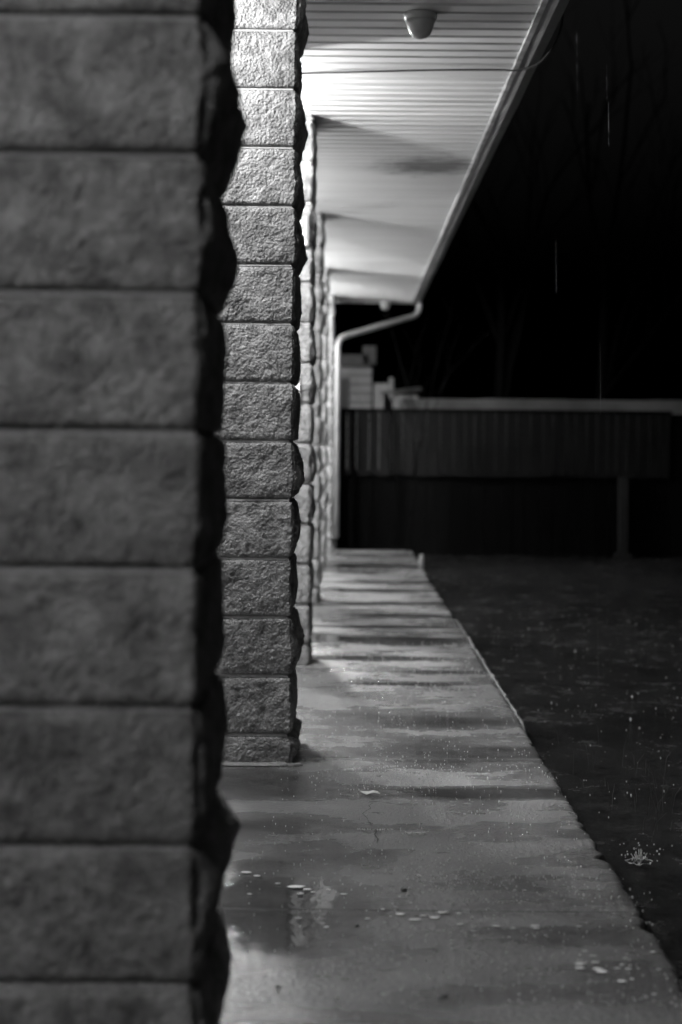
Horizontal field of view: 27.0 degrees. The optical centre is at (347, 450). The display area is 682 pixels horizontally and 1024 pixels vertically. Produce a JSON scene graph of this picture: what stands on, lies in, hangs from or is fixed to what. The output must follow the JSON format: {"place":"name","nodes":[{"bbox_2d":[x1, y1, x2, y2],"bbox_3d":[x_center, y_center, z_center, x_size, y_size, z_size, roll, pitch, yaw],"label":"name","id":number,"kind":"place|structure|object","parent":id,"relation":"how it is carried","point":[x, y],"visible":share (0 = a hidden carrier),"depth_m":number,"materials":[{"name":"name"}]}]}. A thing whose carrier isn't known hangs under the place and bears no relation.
{"place":"outdoors","nodes":[
{"label":"outdoors","id":0,"kind":"place"},
{"bbox_2d":[332,538,335,549],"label":"ground","id":1,"kind":"structure","parent":0,"point":[334,543],"depth_m":19.42,"materials":[{"name":"concrete"}]},
{"bbox_2d":[332,346,375,522],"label":"neighbour house","id":2,"kind":"structure","parent":1,"relation":"on","point":[360,369],"depth_m":22.00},
{"bbox_2d":[332,377,349,415],"bbox_3d":[-0.143,-0.831,21.975,0.340,0.600,0.050,1,0,0],"label":"window","id":3,"kind":"structure","parent":2,"relation":"in","point":[344,386],"depth_m":21.95,"materials":[{"name":"glass"}]},
{"bbox_2d":[373,377,421,469],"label":"garden shed","id":4,"kind":"structure","parent":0,"point":[388,397],"depth_m":20.00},
{"bbox_2d":[218,550,681,1023],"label":"walkway","id":5,"kind":"structure","parent":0,"point":[388,601],"depth_m":3.72,"materials":[{"name":"concrete"}]},
{"bbox_2d":[0,0,247,1023],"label":"block pillar","id":6,"kind":"structure","parent":5,"relation":"on","point":[122,128],"depth_m":2.05,"materials":[{"name":"concrete"}]},
{"bbox_2d":[216,0,308,762],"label":"block pillar","id":7,"kind":"structure","parent":5,"relation":"on","point":[264,204],"depth_m":4.84,"materials":[{"name":"concrete"}]},
{"bbox_2d":[300,0,569,304],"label":"porch roof","id":8,"kind":"structure","parent":7,"relation":"on","point":[404,159],"depth_m":7.15,"materials":[{"name":"white plastic"}]},
{"bbox_2d":[333,302,421,537],"bbox_3d":[0.337,-0.367,15.575,1.235,2.600,0.061,1,0,-40],"label":"downpipe","id":9,"kind":"object","parent":8,"relation":"attached to","point":[344,336],"visible":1,"depth_m":15.18,"materials":[{"name":"white metal"}]},
{"bbox_2d":[379,300,390,309],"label":"ceiling dome","id":10,"kind":"structure","parent":8,"relation":"attached to","point":[383,305],"depth_m":15.81,"materials":[{"name":"grey plastic"}]},
{"bbox_2d":[404,9,436,38],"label":"ceiling dome","id":11,"kind":"structure","parent":8,"relation":"attached to","point":[420,23],"depth_m":5.39,"materials":[{"name":"grey plastic"}]},
{"bbox_2d":[302,15,562,74],"bbox_3d":[-0.047,-1.713,6.206,2.055,0.144,0.427,1,0,19],"label":"cable","id":12,"kind":"object","parent":8,"relation":"attached to","point":[546,55],"visible":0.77,"depth_m":6.16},
{"bbox_2d":[223,762,302,766],"bbox_3d":[-0.381,1.062,4.824,0.457,0.010,0.053,1,0,0],"label":"mortar smear","id":13,"kind":"object","parent":5,"relation":"on","point":[282,764],"visible":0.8,"depth_m":4.82},
{"bbox_2d":[293,115,317,665],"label":"block pillar","id":14,"kind":"structure","parent":5,"relation":"on","point":[304,549],"depth_m":7.06,"materials":[{"name":"concrete"}]},
{"bbox_2d":[300,212,308,245],"bbox_3d":[-0.250,-1.097,7.036,0.111,0.170,0.017,1,0,0],"label":"framed sign","id":15,"kind":"object","parent":14,"relation":"attached to","point":[304,221],"visible":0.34,"depth_m":7.03,"materials":[{"name":"white"}]},
{"bbox_2d":[311,212,325,602],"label":"block pillar","id":16,"kind":"structure","parent":5,"relation":"on","point":[319,326],"depth_m":9.96,"materials":[{"name":"concrete"}]},
{"bbox_2d":[319,268,330,567],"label":"block pillar","id":17,"kind":"structure","parent":5,"relation":"on","point":[323,501],"depth_m":13.00,"materials":[{"name":"concrete"}]},
{"bbox_2d":[325,295,335,549],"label":"block pillar","id":18,"kind":"structure","parent":5,"relation":"on","point":[330,405],"depth_m":15.25,"materials":[{"name":"concrete"}]},
{"bbox_2d":[360,790,379,794],"bbox_3d":[0.069,1.063,4.420,0.060,0.008,0.027,1,0,0],"label":"leaf","id":19,"kind":"object","parent":5,"relation":"on","point":[369,792],"visible":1,"depth_m":4.42,"materials":[{"name":"white plant"}]},
{"bbox_2d":[241,871,660,1001],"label":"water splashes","id":20,"kind":"object","parent":5,"relation":"on","point":[598,969],"visible":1,"depth_m":3.20,"materials":[{"name":"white liquid"}]},
{"bbox_2d":[238,609,681,1005],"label":"water drops","id":21,"kind":"object","parent":5,"relation":"on","point":[423,833],"visible":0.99,"depth_m":3.63,"materials":[{"name":"white"}]},
{"bbox_2d":[334,0,681,407],"label":"sky","id":22,"kind":"structure","parent":0,"point":[557,357],"materials":[{"name":"black"}]},
{"bbox_2d":[414,555,681,986],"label":"lot","id":23,"kind":"structure","parent":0,"point":[493,593],"depth_m":7.18,"materials":[{"name":"black asphalt"}]},
{"bbox_2d":[336,286,502,552],"bbox_3d":[0.716,-0.342,14.929,1.708,3.040,1.490,1,0,0],"label":"bare tree","id":24,"kind":"object","parent":23,"relation":"on","point":[414,487],"visible":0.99,"depth_m":14.99,"materials":[{"name":"black plant"}]},
{"bbox_2d":[419,554,423,567],"bbox_3d":[0.710,1.102,13.901,0.055,0.173,0.053,1,0,0],"label":"stub","id":25,"kind":"object","parent":23,"relation":"on","point":[421,558],"visible":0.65,"depth_m":13.88,"materials":[{"name":"grey"}]},
{"bbox_2d":[455,619,529,737],"bbox_3d":[0.714,1.121,7.324,0.062,0.130,3.948,1,0,0],"label":"walkway edge","id":26,"kind":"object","parent":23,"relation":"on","point":[487,670],"depth_m":6.73,"materials":[{"name":"grey concrete"}]},
{"bbox_2d":[336,408,681,557],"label":"board fence","id":27,"kind":"object","parent":23,"relation":"on","point":[509,497],"visible":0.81,"depth_m":15.66,"materials":[{"name":"black wood"}]},
{"bbox_2d":[400,398,681,471],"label":"wall","id":28,"kind":"structure","parent":23,"relation":"on","point":[674,407],"depth_m":17.00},
{"bbox_2d":[447,0,681,398],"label":"bare tree","id":29,"kind":"object","parent":23,"relation":"on","point":[500,334],"visible":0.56,"depth_m":20.47,"materials":[{"name":"black plant"}]},
{"bbox_2d":[547,0,681,399],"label":"bare tree","id":30,"kind":"object","parent":23,"relation":"on","point":[604,378],"visible":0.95,"depth_m":18.58,"materials":[{"name":"black plant"}]},
{"bbox_2d":[619,833,672,865],"bbox_3d":[0.827,1.098,3.926,0.148,0.081,0.080,1,0,0],"label":"splash","id":31,"kind":"object","parent":23,"relation":"on","point":[639,860],"visible":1,"depth_m":3.93,"materials":[{"name":"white liquid"}]},
{"bbox_2d":[550,700,681,841],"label":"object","id":32,"kind":"structure","parent":0,"point":[635,790],"depth_m":4.74,"materials":[{"name":"grey"}]}
]}

